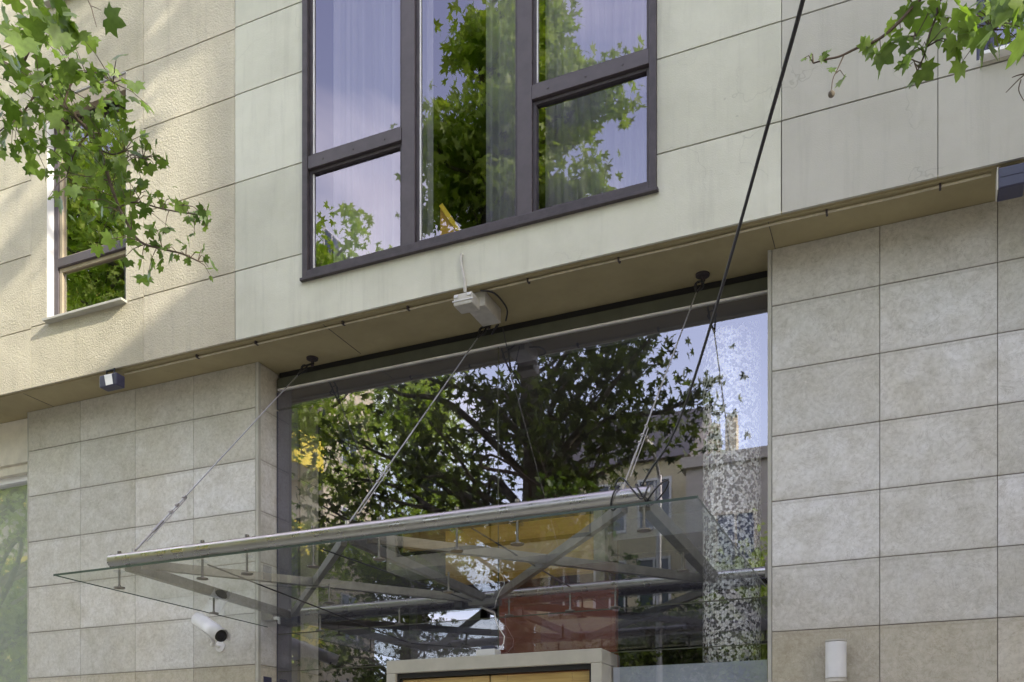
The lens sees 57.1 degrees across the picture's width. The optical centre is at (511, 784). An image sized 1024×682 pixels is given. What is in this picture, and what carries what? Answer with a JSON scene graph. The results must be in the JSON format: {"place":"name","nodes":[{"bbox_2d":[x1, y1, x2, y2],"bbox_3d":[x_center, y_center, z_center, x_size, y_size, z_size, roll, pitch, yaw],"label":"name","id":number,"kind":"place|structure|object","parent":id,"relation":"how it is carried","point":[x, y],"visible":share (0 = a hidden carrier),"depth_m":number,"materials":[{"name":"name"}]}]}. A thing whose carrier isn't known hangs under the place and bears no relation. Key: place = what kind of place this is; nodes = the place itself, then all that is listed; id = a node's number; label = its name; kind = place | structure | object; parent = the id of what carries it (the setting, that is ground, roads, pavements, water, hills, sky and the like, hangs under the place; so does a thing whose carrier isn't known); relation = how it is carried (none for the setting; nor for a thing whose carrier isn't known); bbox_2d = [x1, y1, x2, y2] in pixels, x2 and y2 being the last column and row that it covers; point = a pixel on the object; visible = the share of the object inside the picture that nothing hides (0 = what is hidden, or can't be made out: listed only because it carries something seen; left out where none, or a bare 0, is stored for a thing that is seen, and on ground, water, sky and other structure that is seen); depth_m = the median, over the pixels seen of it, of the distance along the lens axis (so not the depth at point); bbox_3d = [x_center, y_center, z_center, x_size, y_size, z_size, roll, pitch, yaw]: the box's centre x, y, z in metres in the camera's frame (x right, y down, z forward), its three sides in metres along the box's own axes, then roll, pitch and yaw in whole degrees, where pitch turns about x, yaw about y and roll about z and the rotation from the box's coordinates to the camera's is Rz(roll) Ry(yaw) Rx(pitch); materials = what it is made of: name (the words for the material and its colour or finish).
{"place":"outdoors","nodes":[
{"label":"outdoors","id":0,"kind":"place"},
{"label":"pavement","id":1,"kind":"structure","parent":0,"visible":0},
{"bbox_2d":[0,0,217,286],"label":"plane tree","id":2,"kind":"object","parent":1,"relation":"on","point":[60,27],"visible":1,"depth_m":3.94,"materials":[{"name":"green plant"}]},
{"bbox_2d":[0,0,1023,681],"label":"building","id":3,"kind":"structure","parent":1,"relation":"on","point":[842,456],"depth_m":6.79,"materials":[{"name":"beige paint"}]},
{"bbox_2d":[0,475,26,681],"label":"shop window","id":4,"kind":"structure","parent":3,"relation":"in","point":[13,490],"depth_m":8.74,"materials":[{"name":"clear glass"}]},
{"bbox_2d":[44,0,63,7],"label":"window","id":5,"kind":"structure","parent":3,"relation":"in","point":[46,2],"depth_m":7.67,"materials":[{"name":"stone"}]},
{"bbox_2d":[42,71,127,323],"bbox_3d":[-3.401,-4.689,7.587,0.870,1.823,0.195,0,0,23],"label":"window","id":6,"kind":"structure","parent":3,"relation":"in","point":[59,265],"depth_m":7.75,"materials":[{"name":"metal"}]},
{"bbox_2d":[100,368,124,391],"bbox_3d":[-3.169,-3.219,7.461,0.180,0.147,0.094,0,0,23],"label":"floodlight","id":7,"kind":"object","parent":3,"relation":"attached to","point":[112,381],"visible":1,"depth_m":7.43,"materials":[{"name":"grey metal"}]},
{"bbox_2d":[124,153,125,299],"bbox_3d":[-3.107,-4.710,8.237,0.780,1.780,0.080,0,0,23],"label":"curtain","id":8,"kind":"object","parent":3,"relation":"hanging from","point":[124,263],"visible":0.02,"depth_m":8.35,"materials":[{"name":"grey fabric"}]},
{"bbox_2d":[191,612,230,651],"bbox_3d":[-2.280,-1.186,7.110,0.258,0.290,0.746,0,0,-21],"label":"security camera","id":9,"kind":"object","parent":3,"relation":"attached to","point":[212,629],"visible":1,"depth_m":6.98,"materials":[{"name":"white plastic"}]},
{"bbox_2d":[263,676,271,681],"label":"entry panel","id":10,"kind":"object","parent":3,"relation":"attached to","point":[267,679],"visible":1,"depth_m":7.42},
{"bbox_2d":[334,0,432,262],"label":"curtain","id":11,"kind":"object","parent":3,"relation":"hanging from","point":[367,104],"visible":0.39,"depth_m":6.84,"materials":[{"name":"grey fabric"}]},
{"bbox_2d":[53,270,767,642],"bbox_3d":[-0.543,-2.175,5.753,3.865,2.234,2.116,0,0,23],"label":"glass canopy","id":12,"kind":"object","parent":3,"relation":"attached to","point":[375,536],"visible":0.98,"depth_m":5.47,"materials":[{"name":"silver metal"}]},
{"bbox_2d":[454,601,504,649],"bbox_3d":[-0.230,-1.127,6.648,0.355,0.372,0.079,0,0,-8],"label":"cable","id":13,"kind":"object","parent":12,"relation":"hanging from","point":[459,605],"depth_m":6.63,"materials":[{"name":"plastic"}]},
{"bbox_2d":[610,0,804,510],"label":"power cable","id":14,"kind":"object","parent":12,"relation":"attached to","point":[792,39],"visible":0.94,"depth_m":3.40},
{"bbox_2d":[439,203,460,234],"bbox_3d":[-0.414,-3.840,6.390,0.167,0.234,0.028,0,0,23],"label":"leaning board","id":15,"kind":"object","parent":3,"relation":"in","point":[448,224],"visible":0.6,"depth_m":6.40,"materials":[{"name":"yellow paint"}]},
{"bbox_2d":[300,0,658,282],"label":"window","id":16,"kind":"structure","parent":3,"relation":"in","point":[532,95],"depth_m":6.34,"materials":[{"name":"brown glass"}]},
{"bbox_2d":[452,253,521,386],"bbox_3d":[-0.152,-3.161,6.435,0.272,0.685,0.599,0,0,23],"label":"junction box","id":17,"kind":"object","parent":3,"relation":"attached to","point":[482,308],"visible":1,"depth_m":6.28,"materials":[{"name":"grey plastic"}]},
{"bbox_2d":[476,645,500,655],"bbox_3d":[-0.166,-0.943,6.658,0.147,0.075,0.110,0,0,23],"label":"door controller","id":18,"kind":"object","parent":3,"relation":"on","point":[488,650],"depth_m":6.61,"materials":[{"name":"white plastic"}]},
{"bbox_2d":[486,0,514,222],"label":"curtain","id":19,"kind":"object","parent":3,"relation":"hanging from","point":[500,109],"visible":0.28,"depth_m":6.43,"materials":[{"name":"grey fabric"}]},
{"bbox_2d":[387,648,616,681],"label":"doorway","id":20,"kind":"structure","parent":3,"relation":"in","point":[600,663],"depth_m":6.50,"materials":[{"name":"beige stone"}]},
{"bbox_2d":[124,173,990,374],"bbox_3d":[-0.259,-3.279,6.283,6.170,0.022,0.038,0,0,23],"label":"soffit conduit","id":21,"kind":"object","parent":3,"relation":"attached to","point":[619,259],"visible":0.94,"depth_m":5.89,"materials":[{"name":"beige metal"}]},
{"bbox_2d":[545,0,646,207],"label":"curtain","id":22,"kind":"object","parent":3,"relation":"hanging from","point":[596,143],"visible":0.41,"depth_m":6.17,"materials":[{"name":"grey fabric"}]},
{"bbox_2d":[825,639,846,681],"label":"wall lamp","id":23,"kind":"object","parent":3,"relation":"attached to","point":[835,660],"visible":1,"depth_m":5.51,"materials":[{"name":"white plastic"}]},
{"bbox_2d":[976,0,1011,62],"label":"window","id":24,"kind":"structure","parent":3,"relation":"in","point":[988,56],"depth_m":4.98,"materials":[{"name":"white glass"}]},
{"bbox_2d":[996,163,1023,201],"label":"floodlight","id":25,"kind":"object","parent":3,"relation":"attached to","point":[1009,182],"visible":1,"depth_m":4.94,"materials":[{"name":"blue metal"}]},
{"bbox_2d":[800,0,1023,100],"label":"plane tree","id":26,"kind":"object","parent":1,"relation":"on","point":[964,22],"visible":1,"depth_m":2.68,"materials":[{"name":"green plant"}]}
]}

